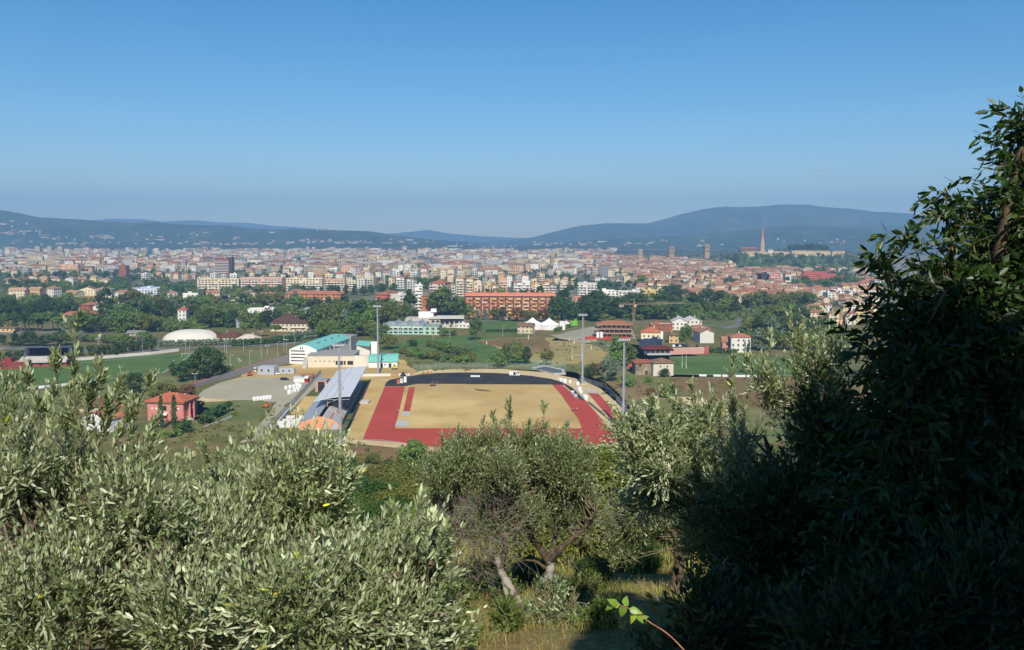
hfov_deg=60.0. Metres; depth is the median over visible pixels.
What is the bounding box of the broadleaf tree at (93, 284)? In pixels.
[75,280,100,289]
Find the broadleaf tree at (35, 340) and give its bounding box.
[28,336,42,345]
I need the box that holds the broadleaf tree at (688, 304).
[681,298,694,316]
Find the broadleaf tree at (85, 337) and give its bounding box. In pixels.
[82,335,88,341]
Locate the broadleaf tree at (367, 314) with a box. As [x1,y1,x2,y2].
[360,307,385,322]
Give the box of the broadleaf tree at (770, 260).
[765,258,775,263]
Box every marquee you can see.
[236,332,261,340]
[525,317,564,329]
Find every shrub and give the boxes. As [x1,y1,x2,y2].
[173,417,196,432]
[321,489,377,531]
[324,454,354,472]
[331,474,401,518]
[342,493,435,541]
[347,457,364,467]
[361,480,461,505]
[362,459,427,480]
[367,470,415,484]
[370,501,470,548]
[384,459,396,466]
[385,467,405,475]
[394,475,455,487]
[396,462,428,471]
[397,453,418,462]
[398,348,407,353]
[401,465,477,482]
[407,338,417,346]
[409,347,423,356]
[417,353,427,358]
[424,351,439,358]
[426,340,438,346]
[432,492,527,551]
[436,341,452,348]
[441,344,452,352]
[444,352,457,358]
[449,356,469,363]
[450,330,456,334]
[451,347,471,354]
[461,483,501,499]
[467,352,476,357]
[488,352,507,366]
[488,441,672,547]
[501,448,695,571]
[509,554,545,583]
[521,572,573,625]
[534,586,594,625]
[571,554,614,583]
[576,529,684,557]
[589,363,602,375]
[605,579,622,589]
[610,536,663,574]
[617,373,635,386]
[618,553,827,649]
[645,387,656,394]
[646,376,653,381]
[657,368,669,376]
[658,385,672,397]
[674,369,889,614]
[746,501,1023,649]
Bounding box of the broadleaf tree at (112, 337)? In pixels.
[107,334,117,342]
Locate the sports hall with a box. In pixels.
[289,334,357,363]
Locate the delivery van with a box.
[509,371,519,375]
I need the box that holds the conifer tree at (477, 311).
[472,308,480,318]
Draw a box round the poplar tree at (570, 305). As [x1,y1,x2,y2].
[565,299,575,319]
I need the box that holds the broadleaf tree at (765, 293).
[759,291,770,306]
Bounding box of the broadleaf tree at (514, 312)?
[509,307,524,320]
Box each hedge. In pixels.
[0,340,148,359]
[153,428,181,437]
[156,338,233,346]
[197,400,232,423]
[231,334,301,345]
[286,328,324,338]
[486,328,516,331]
[553,324,572,331]
[709,347,737,353]
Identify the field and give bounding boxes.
[0,374,201,414]
[167,400,271,442]
[265,403,352,449]
[330,446,438,470]
[379,336,534,363]
[379,341,871,443]
[474,337,551,352]
[481,337,607,365]
[482,319,525,335]
[604,379,673,401]
[671,376,875,408]
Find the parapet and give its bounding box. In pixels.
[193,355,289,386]
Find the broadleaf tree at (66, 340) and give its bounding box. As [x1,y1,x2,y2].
[54,333,70,345]
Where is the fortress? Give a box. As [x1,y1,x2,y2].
[742,251,844,256]
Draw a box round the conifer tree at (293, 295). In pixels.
[290,291,299,309]
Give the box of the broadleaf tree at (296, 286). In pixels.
[291,283,300,288]
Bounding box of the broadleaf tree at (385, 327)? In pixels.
[379,324,389,333]
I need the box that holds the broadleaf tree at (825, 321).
[818,315,833,328]
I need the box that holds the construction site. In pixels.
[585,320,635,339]
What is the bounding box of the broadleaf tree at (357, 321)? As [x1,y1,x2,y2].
[338,313,369,333]
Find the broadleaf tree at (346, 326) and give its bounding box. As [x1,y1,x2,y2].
[338,322,358,333]
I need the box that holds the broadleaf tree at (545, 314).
[538,309,548,318]
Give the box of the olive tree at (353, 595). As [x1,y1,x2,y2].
[205,483,486,649]
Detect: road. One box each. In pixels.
[0,330,126,333]
[0,342,300,352]
[463,318,655,320]
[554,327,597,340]
[703,325,740,326]
[718,311,752,327]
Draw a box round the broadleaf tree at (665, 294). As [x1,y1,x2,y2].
[653,289,672,303]
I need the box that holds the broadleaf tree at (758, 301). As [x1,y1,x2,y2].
[744,292,763,305]
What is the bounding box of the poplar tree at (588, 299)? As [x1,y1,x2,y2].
[584,297,594,319]
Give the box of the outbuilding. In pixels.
[78,395,114,412]
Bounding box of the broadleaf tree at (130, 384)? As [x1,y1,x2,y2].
[123,373,145,392]
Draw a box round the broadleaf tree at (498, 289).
[493,286,506,291]
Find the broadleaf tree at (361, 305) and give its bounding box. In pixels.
[345,299,366,317]
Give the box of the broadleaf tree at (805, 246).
[803,243,809,250]
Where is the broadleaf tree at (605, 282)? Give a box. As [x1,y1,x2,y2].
[600,280,610,287]
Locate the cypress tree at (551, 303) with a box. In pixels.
[549,296,554,319]
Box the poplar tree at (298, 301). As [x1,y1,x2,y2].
[292,295,306,309]
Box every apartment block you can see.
[22,267,31,273]
[50,268,57,276]
[118,264,129,277]
[131,263,138,269]
[141,272,150,279]
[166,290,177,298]
[172,262,181,270]
[182,273,191,280]
[182,291,197,298]
[192,272,198,280]
[197,277,239,290]
[200,274,207,278]
[210,272,220,277]
[229,272,236,277]
[237,265,246,272]
[240,276,285,292]
[245,266,256,272]
[256,268,261,273]
[265,263,274,271]
[269,272,280,276]
[271,265,280,272]
[283,268,290,273]
[285,277,324,291]
[285,290,344,303]
[289,270,296,277]
[298,273,307,277]
[324,273,332,278]
[325,277,344,291]
[330,267,338,273]
[347,279,355,289]
[349,266,359,275]
[357,277,366,287]
[367,275,376,287]
[375,289,397,300]
[383,271,390,280]
[388,275,394,288]
[390,268,399,276]
[390,292,405,303]
[395,275,405,288]
[407,277,416,290]
[410,271,418,276]
[415,283,421,310]
[421,294,444,314]
[429,278,451,293]
[431,267,439,277]
[451,283,455,295]
[456,276,466,295]
[464,291,555,317]
[466,276,475,291]
[472,268,477,275]
[474,280,481,291]
[484,280,495,290]
[485,270,492,276]
[491,283,498,289]
[499,277,506,290]
[511,279,521,291]
[516,272,521,281]
[522,280,530,290]
[531,281,540,289]
[532,284,540,291]
[536,272,544,281]
[540,264,545,271]
[541,279,548,292]
[549,282,556,296]
[559,279,566,290]
[573,296,580,306]
[577,281,596,295]
[590,267,597,274]
[596,288,616,299]
[617,289,639,295]
[640,287,657,294]
[740,273,750,278]
[757,272,769,279]
[768,273,780,281]
[823,290,835,298]
[830,288,844,293]
[844,288,861,296]
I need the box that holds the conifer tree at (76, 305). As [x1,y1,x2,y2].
[71,303,78,310]
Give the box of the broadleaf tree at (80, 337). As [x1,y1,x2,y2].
[77,334,84,341]
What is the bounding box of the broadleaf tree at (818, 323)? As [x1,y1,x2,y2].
[811,321,822,330]
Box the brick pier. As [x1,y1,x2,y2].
[704,346,708,353]
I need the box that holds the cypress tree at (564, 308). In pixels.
[562,299,566,320]
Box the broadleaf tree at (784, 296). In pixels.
[780,294,792,304]
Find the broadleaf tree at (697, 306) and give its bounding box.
[689,302,702,312]
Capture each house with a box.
[7,286,28,297]
[10,269,17,276]
[29,286,45,297]
[32,271,40,275]
[39,275,47,282]
[46,285,61,296]
[51,276,60,280]
[63,289,84,297]
[65,277,77,284]
[78,275,85,282]
[78,285,96,296]
[79,410,127,432]
[80,301,96,310]
[90,275,100,282]
[93,301,108,310]
[97,287,114,297]
[99,278,111,283]
[113,289,129,296]
[144,391,199,420]
[147,263,155,266]
[156,270,162,278]
[166,272,173,278]
[173,272,180,278]
[206,289,220,298]
[241,289,254,302]
[287,264,294,270]
[294,265,302,272]
[307,270,313,277]
[335,272,343,277]
[356,272,364,279]
[364,271,372,277]
[376,270,382,279]
[420,267,426,274]
[421,271,429,278]
[441,268,446,278]
[447,267,455,278]
[447,273,452,281]
[478,270,484,275]
[482,276,490,284]
[498,272,506,283]
[506,275,511,286]
[517,321,534,333]
[522,274,528,280]
[551,276,559,284]
[585,268,590,276]
[591,275,599,281]
[608,268,614,276]
[624,274,630,283]
[640,325,660,339]
[649,320,672,331]
[667,330,678,342]
[671,315,687,329]
[676,273,685,276]
[684,315,701,325]
[686,280,693,287]
[689,323,709,335]
[693,326,714,342]
[696,279,708,285]
[720,336,729,349]
[728,331,751,352]
[729,284,737,289]
[783,273,790,281]
[798,285,805,289]
[808,303,823,310]
[810,308,821,320]
[817,296,829,302]
[821,301,832,312]
[825,267,835,271]
[828,309,839,323]
[832,303,849,314]
[837,297,852,303]
[839,314,844,323]
[844,311,856,324]
[849,267,859,271]
[849,296,861,304]
[852,310,863,322]
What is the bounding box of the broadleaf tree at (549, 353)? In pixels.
[540,348,554,365]
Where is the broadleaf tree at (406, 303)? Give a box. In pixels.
[397,301,412,316]
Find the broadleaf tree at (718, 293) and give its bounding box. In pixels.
[710,290,731,302]
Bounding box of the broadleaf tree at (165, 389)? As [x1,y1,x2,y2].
[146,380,180,397]
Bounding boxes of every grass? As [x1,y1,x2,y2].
[360,529,709,573]
[402,560,735,649]
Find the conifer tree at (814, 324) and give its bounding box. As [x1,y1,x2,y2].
[807,320,816,333]
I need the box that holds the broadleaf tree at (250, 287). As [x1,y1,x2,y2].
[243,285,253,291]
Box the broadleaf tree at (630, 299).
[620,292,637,317]
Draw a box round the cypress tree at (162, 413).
[157,395,164,427]
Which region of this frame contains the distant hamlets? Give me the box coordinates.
[0,221,893,246]
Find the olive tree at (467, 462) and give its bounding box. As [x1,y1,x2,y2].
[409,414,556,608]
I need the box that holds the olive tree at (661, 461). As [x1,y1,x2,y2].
[596,376,761,576]
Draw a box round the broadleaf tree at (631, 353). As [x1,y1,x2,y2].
[621,343,638,363]
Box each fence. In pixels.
[262,370,320,439]
[415,363,525,368]
[579,376,634,419]
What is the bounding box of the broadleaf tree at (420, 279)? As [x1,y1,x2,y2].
[415,277,423,284]
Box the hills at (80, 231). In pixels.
[0,210,477,249]
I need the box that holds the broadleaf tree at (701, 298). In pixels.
[692,297,705,307]
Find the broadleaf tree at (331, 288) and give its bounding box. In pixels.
[326,284,340,290]
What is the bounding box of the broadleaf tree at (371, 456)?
[363,452,380,463]
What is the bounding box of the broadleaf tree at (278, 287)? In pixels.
[275,284,286,291]
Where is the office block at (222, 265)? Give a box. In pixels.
[214,257,234,273]
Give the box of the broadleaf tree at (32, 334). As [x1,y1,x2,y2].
[18,331,37,345]
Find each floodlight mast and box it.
[332,344,344,441]
[373,306,380,373]
[578,314,586,383]
[618,338,629,418]
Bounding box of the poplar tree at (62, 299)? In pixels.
[60,292,67,303]
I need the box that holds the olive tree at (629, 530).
[596,485,693,595]
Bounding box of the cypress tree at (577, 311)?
[575,301,579,320]
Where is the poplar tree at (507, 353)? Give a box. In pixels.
[501,342,511,365]
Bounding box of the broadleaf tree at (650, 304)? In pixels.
[644,300,660,318]
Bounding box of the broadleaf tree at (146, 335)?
[135,330,152,339]
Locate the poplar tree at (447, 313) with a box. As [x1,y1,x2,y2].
[441,298,454,314]
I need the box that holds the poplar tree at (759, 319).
[751,316,765,331]
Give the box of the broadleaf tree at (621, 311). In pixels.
[611,296,632,318]
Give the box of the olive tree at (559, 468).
[482,394,624,596]
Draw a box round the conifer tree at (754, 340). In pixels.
[751,327,769,349]
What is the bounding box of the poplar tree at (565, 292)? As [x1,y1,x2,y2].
[559,288,570,298]
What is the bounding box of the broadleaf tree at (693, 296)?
[681,292,702,306]
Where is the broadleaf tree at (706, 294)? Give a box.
[699,288,714,303]
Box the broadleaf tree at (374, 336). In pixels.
[369,329,386,342]
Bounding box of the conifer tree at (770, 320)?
[765,315,781,335]
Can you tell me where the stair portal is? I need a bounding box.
[315,378,328,391]
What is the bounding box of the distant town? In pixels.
[0,246,885,302]
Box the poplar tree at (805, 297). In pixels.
[799,294,810,304]
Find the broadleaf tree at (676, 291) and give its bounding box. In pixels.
[671,287,689,298]
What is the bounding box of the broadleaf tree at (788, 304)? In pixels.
[774,300,797,316]
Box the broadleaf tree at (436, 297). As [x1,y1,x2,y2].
[424,285,457,314]
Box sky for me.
[0,0,1023,237]
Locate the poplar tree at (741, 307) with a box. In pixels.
[737,304,744,312]
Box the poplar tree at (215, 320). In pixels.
[210,305,225,326]
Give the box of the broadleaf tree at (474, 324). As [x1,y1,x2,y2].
[468,317,482,339]
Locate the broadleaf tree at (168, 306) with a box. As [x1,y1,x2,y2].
[148,298,176,317]
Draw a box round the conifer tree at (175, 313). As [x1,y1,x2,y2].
[172,306,180,316]
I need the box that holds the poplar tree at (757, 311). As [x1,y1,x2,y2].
[754,309,760,317]
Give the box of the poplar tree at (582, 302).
[575,297,589,316]
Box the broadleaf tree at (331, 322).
[324,319,340,333]
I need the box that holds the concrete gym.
[405,308,463,327]
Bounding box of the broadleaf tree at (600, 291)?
[594,289,611,311]
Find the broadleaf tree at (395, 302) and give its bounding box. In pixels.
[380,298,400,315]
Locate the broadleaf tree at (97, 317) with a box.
[70,309,101,330]
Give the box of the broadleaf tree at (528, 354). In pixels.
[519,346,532,363]
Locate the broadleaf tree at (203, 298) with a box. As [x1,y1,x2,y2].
[195,295,209,304]
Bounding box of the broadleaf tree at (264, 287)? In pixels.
[257,284,274,292]
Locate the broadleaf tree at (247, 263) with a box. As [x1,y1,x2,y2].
[242,262,255,267]
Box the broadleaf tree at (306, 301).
[300,297,312,308]
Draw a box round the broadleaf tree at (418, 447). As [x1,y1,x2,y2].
[395,438,429,462]
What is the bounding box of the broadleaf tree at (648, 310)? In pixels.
[640,305,654,319]
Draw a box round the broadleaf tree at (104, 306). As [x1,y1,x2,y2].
[96,299,111,316]
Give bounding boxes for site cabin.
[258,365,277,374]
[279,368,295,373]
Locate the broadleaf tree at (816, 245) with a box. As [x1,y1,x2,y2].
[812,242,820,250]
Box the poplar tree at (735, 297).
[729,294,740,303]
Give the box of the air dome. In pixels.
[162,329,216,341]
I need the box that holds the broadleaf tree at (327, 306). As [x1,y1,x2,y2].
[312,303,337,320]
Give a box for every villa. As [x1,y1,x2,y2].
[0,325,20,331]
[61,311,96,315]
[177,306,188,321]
[235,317,247,327]
[247,306,274,315]
[269,312,313,331]
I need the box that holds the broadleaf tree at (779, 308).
[767,303,786,319]
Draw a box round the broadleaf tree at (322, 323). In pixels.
[313,319,329,336]
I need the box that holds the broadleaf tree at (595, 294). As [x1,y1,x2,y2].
[581,291,605,308]
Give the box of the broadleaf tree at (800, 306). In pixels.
[785,304,807,315]
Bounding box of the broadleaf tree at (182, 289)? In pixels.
[174,286,185,295]
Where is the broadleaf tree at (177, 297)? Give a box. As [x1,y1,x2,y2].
[165,294,182,303]
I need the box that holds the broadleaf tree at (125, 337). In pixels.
[115,333,133,344]
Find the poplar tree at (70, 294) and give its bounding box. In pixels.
[64,292,74,301]
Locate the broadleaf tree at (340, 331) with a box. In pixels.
[328,324,348,333]
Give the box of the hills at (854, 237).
[506,225,970,248]
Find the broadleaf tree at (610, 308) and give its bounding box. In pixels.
[607,302,623,315]
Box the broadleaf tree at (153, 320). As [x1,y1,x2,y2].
[134,313,160,330]
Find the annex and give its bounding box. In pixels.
[455,321,469,327]
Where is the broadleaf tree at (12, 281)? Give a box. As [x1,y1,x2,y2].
[8,279,17,286]
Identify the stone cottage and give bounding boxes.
[632,358,675,375]
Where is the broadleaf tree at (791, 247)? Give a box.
[787,244,796,251]
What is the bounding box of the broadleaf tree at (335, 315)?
[324,312,341,322]
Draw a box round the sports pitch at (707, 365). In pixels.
[669,355,810,375]
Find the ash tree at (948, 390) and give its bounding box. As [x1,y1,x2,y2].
[762,86,1023,649]
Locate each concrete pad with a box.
[395,420,408,425]
[401,411,409,415]
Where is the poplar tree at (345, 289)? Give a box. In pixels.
[342,284,348,293]
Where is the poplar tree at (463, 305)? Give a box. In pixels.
[458,300,466,313]
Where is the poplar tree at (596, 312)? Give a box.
[587,298,602,321]
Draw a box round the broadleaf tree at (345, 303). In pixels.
[335,300,348,309]
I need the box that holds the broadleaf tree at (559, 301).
[547,297,569,319]
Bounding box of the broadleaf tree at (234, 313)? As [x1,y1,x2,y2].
[223,310,238,326]
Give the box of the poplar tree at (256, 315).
[248,310,259,326]
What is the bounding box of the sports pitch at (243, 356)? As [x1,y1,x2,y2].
[183,350,282,373]
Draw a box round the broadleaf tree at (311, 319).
[292,303,334,325]
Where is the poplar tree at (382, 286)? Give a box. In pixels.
[380,282,385,291]
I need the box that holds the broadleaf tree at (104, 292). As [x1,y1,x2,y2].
[94,287,115,302]
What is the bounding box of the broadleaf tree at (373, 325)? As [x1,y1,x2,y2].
[365,322,376,334]
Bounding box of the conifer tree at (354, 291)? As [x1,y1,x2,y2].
[350,284,357,294]
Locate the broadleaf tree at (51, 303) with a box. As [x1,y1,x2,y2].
[34,297,66,312]
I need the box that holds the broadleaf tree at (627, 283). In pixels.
[625,280,631,288]
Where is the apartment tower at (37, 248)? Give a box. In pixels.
[35,246,41,251]
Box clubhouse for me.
[0,357,31,368]
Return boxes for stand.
[19,346,72,365]
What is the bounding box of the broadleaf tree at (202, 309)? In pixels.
[194,305,227,325]
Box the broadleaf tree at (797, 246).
[791,244,801,250]
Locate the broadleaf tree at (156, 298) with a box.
[148,295,160,303]
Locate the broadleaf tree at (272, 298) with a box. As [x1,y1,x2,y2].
[262,291,284,304]
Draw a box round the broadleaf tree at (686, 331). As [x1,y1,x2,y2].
[678,323,692,346]
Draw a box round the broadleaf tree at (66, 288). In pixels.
[62,285,73,290]
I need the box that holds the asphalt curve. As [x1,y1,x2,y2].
[385,372,585,401]
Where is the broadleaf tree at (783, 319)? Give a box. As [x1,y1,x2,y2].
[779,311,803,330]
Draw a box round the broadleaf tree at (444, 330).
[440,327,450,334]
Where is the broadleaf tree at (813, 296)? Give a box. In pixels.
[797,290,818,303]
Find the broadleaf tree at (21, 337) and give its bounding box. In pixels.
[14,336,27,343]
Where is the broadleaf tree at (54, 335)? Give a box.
[43,331,68,345]
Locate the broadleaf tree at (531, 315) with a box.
[527,312,535,318]
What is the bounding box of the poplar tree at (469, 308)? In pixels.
[465,304,474,319]
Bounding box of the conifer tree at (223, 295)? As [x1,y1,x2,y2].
[216,289,230,304]
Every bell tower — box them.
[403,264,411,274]
[550,253,553,266]
[638,249,642,257]
[669,246,673,256]
[703,244,709,258]
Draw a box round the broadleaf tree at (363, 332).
[358,326,367,335]
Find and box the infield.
[395,384,580,427]
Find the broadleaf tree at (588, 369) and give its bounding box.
[580,365,595,378]
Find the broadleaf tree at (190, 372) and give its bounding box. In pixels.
[183,369,194,376]
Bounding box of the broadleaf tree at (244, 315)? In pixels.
[236,311,252,323]
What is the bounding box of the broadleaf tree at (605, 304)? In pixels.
[601,297,618,315]
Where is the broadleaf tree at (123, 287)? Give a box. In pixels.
[113,284,130,290]
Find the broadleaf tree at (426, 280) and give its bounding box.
[422,277,429,284]
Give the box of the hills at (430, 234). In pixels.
[92,219,521,241]
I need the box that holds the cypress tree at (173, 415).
[170,394,177,429]
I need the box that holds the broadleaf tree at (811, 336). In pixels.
[799,332,821,348]
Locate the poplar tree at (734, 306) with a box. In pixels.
[729,300,739,312]
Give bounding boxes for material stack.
[293,376,303,381]
[300,373,313,378]
[301,376,309,381]
[359,400,369,403]
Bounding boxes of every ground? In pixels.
[0,246,968,649]
[196,395,230,401]
[241,355,415,379]
[347,369,628,452]
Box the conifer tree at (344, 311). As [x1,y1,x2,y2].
[339,308,351,323]
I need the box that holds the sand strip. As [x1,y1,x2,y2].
[345,379,385,439]
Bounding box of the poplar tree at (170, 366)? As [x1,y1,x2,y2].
[167,361,175,375]
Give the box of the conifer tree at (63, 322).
[60,314,72,331]
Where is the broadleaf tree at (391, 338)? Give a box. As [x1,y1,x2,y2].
[379,333,398,348]
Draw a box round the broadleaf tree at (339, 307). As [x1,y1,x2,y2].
[330,303,348,323]
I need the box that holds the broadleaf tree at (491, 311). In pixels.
[488,307,504,318]
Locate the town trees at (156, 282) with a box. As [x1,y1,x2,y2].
[0,246,889,291]
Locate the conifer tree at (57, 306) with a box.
[53,301,64,313]
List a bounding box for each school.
[383,319,441,334]
[797,271,843,279]
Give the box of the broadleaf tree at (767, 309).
[764,306,778,316]
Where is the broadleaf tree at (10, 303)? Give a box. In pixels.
[2,298,18,313]
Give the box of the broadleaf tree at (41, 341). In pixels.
[38,335,50,345]
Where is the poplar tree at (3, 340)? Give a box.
[0,334,6,344]
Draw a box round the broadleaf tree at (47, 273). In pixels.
[41,272,51,277]
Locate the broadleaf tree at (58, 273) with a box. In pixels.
[53,270,68,276]
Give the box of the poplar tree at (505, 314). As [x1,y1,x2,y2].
[499,307,506,319]
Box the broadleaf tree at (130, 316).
[122,312,146,329]
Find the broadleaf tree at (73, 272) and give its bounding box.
[69,270,79,276]
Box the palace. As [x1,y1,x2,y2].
[739,247,757,251]
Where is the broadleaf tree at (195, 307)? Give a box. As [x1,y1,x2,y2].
[187,304,197,315]
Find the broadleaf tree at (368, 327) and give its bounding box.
[366,322,380,333]
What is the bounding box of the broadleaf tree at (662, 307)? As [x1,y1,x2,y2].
[651,301,670,319]
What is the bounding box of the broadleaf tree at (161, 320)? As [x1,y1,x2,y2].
[149,314,165,330]
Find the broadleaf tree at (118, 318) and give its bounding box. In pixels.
[108,306,143,329]
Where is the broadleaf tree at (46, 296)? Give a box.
[37,293,49,299]
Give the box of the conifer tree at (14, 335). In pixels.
[8,330,20,345]
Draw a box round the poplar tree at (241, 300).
[239,293,246,306]
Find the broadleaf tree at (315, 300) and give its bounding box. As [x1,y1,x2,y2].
[307,296,322,306]
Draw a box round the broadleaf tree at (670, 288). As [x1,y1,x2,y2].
[664,284,677,292]
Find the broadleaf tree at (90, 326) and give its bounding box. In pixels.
[79,319,103,332]
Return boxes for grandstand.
[277,366,366,429]
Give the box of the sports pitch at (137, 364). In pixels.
[0,353,193,391]
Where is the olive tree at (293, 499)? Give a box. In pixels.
[92,403,382,649]
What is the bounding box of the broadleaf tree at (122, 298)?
[117,292,134,302]
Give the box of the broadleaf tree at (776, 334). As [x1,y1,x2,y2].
[762,329,781,348]
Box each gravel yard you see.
[198,374,322,442]
[551,333,596,342]
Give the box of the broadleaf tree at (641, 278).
[635,275,647,283]
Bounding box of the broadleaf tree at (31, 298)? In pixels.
[16,292,40,303]
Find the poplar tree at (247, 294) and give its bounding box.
[245,292,252,303]
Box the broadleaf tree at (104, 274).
[102,272,109,277]
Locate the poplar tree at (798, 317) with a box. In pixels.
[792,314,801,331]
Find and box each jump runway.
[403,387,414,410]
[589,393,618,419]
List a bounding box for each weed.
[443,605,486,649]
[445,576,482,611]
[449,547,509,591]
[487,588,528,634]
[488,572,525,606]
[560,567,611,601]
[563,589,623,630]
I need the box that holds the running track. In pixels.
[363,385,617,446]
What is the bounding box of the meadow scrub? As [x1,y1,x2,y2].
[0,322,874,466]
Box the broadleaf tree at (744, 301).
[739,294,754,307]
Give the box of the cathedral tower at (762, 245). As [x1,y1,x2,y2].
[760,229,764,250]
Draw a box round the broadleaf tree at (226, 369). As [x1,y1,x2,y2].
[215,363,233,373]
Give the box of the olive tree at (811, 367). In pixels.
[697,300,860,507]
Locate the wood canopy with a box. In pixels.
[0,252,877,338]
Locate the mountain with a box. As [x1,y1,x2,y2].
[475,204,967,245]
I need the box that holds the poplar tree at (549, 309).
[547,307,554,317]
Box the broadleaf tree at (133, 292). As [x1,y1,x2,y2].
[118,288,144,300]
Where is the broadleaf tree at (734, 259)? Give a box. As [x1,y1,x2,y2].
[729,256,740,262]
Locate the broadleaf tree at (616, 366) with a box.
[598,357,621,380]
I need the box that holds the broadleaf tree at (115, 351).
[111,347,119,354]
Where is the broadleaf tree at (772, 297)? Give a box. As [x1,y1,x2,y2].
[766,293,779,304]
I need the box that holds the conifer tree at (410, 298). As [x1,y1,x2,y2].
[403,289,419,315]
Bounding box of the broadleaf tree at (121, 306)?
[118,301,137,310]
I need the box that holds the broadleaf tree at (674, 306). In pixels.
[667,302,681,317]
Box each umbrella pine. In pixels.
[0,315,9,326]
[5,314,17,326]
[12,313,34,330]
[20,316,33,330]
[29,312,52,331]
[30,317,42,330]
[46,313,62,330]
[50,316,63,330]
[176,320,193,328]
[238,322,250,333]
[253,323,266,332]
[269,324,281,335]
[792,279,801,283]
[831,276,842,280]
[848,277,861,281]
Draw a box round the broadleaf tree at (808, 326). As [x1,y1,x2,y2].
[800,318,812,330]
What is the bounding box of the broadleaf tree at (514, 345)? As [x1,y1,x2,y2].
[510,339,523,364]
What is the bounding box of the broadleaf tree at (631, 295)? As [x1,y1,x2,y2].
[625,292,643,312]
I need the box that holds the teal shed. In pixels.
[368,354,398,367]
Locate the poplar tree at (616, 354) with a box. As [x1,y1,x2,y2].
[609,334,625,362]
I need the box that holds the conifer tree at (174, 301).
[170,299,178,315]
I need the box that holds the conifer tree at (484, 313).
[481,308,488,319]
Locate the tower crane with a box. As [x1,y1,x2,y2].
[619,299,684,320]
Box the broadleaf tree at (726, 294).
[716,293,734,302]
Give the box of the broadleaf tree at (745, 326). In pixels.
[740,320,756,330]
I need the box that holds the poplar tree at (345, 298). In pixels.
[338,296,348,302]
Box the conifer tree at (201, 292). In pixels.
[198,289,204,296]
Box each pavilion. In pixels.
[125,329,147,335]
[133,286,165,296]
[208,329,222,335]
[217,329,243,340]
[639,345,672,354]
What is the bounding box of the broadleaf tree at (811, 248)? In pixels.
[806,243,814,250]
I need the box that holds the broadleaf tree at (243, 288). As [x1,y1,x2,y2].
[237,287,247,292]
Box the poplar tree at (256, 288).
[253,285,260,292]
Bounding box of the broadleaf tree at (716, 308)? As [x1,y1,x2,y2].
[704,300,722,311]
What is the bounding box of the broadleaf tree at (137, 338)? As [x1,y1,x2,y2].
[135,336,143,341]
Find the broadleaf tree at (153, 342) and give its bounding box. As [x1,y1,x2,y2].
[146,338,156,351]
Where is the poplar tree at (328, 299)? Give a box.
[324,296,332,303]
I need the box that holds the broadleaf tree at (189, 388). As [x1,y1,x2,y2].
[173,384,196,394]
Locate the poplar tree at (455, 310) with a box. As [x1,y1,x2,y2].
[448,297,458,314]
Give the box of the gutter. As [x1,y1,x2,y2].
[342,379,370,437]
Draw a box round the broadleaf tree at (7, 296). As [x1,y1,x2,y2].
[0,294,14,300]
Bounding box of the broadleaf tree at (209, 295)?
[206,293,214,302]
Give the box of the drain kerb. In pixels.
[587,402,612,421]
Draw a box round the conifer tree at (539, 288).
[535,286,543,292]
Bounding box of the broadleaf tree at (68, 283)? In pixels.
[63,280,71,286]
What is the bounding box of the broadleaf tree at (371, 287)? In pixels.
[368,285,375,293]
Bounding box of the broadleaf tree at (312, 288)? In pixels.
[306,285,316,290]
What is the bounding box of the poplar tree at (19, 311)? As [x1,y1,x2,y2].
[12,300,22,313]
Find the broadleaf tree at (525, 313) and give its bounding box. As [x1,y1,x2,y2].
[523,309,531,319]
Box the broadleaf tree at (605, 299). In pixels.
[594,293,611,312]
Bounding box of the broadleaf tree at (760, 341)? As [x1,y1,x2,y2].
[755,330,774,349]
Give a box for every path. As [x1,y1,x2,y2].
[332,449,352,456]
[657,397,730,418]
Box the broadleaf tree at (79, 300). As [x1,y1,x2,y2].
[74,295,97,305]
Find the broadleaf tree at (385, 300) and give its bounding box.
[369,298,393,316]
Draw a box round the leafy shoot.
[605,596,683,649]
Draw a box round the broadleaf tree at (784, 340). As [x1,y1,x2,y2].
[776,334,791,349]
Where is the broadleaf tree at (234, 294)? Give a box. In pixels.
[229,291,242,302]
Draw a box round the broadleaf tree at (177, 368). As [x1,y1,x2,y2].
[172,360,191,381]
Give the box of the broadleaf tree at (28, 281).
[21,279,35,286]
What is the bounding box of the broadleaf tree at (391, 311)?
[367,299,403,322]
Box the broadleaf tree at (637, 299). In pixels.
[626,294,649,314]
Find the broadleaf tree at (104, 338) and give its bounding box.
[101,335,110,342]
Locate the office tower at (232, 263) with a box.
[229,256,233,273]
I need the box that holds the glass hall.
[639,337,662,346]
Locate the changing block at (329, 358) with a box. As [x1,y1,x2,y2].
[302,350,368,367]
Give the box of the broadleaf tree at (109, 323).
[95,316,113,330]
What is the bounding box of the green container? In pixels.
[570,319,577,324]
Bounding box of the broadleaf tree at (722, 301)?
[711,298,731,310]
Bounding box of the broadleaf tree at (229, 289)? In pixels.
[220,286,237,293]
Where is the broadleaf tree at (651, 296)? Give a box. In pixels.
[644,293,655,300]
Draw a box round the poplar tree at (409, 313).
[402,305,412,317]
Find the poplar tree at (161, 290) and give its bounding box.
[158,285,167,296]
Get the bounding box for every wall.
[76,348,178,360]
[187,355,284,384]
[202,416,232,427]
[362,373,409,375]
[670,347,704,354]
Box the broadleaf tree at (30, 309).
[19,300,49,313]
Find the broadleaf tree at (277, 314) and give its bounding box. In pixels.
[259,307,284,324]
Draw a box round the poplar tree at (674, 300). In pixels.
[667,294,677,303]
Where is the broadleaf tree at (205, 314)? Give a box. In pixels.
[197,311,213,324]
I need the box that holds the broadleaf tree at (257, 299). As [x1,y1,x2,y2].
[246,293,267,306]
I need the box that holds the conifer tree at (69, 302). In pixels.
[64,297,74,312]
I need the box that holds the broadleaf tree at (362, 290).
[359,288,370,293]
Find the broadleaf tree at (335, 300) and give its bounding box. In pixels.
[331,298,340,306]

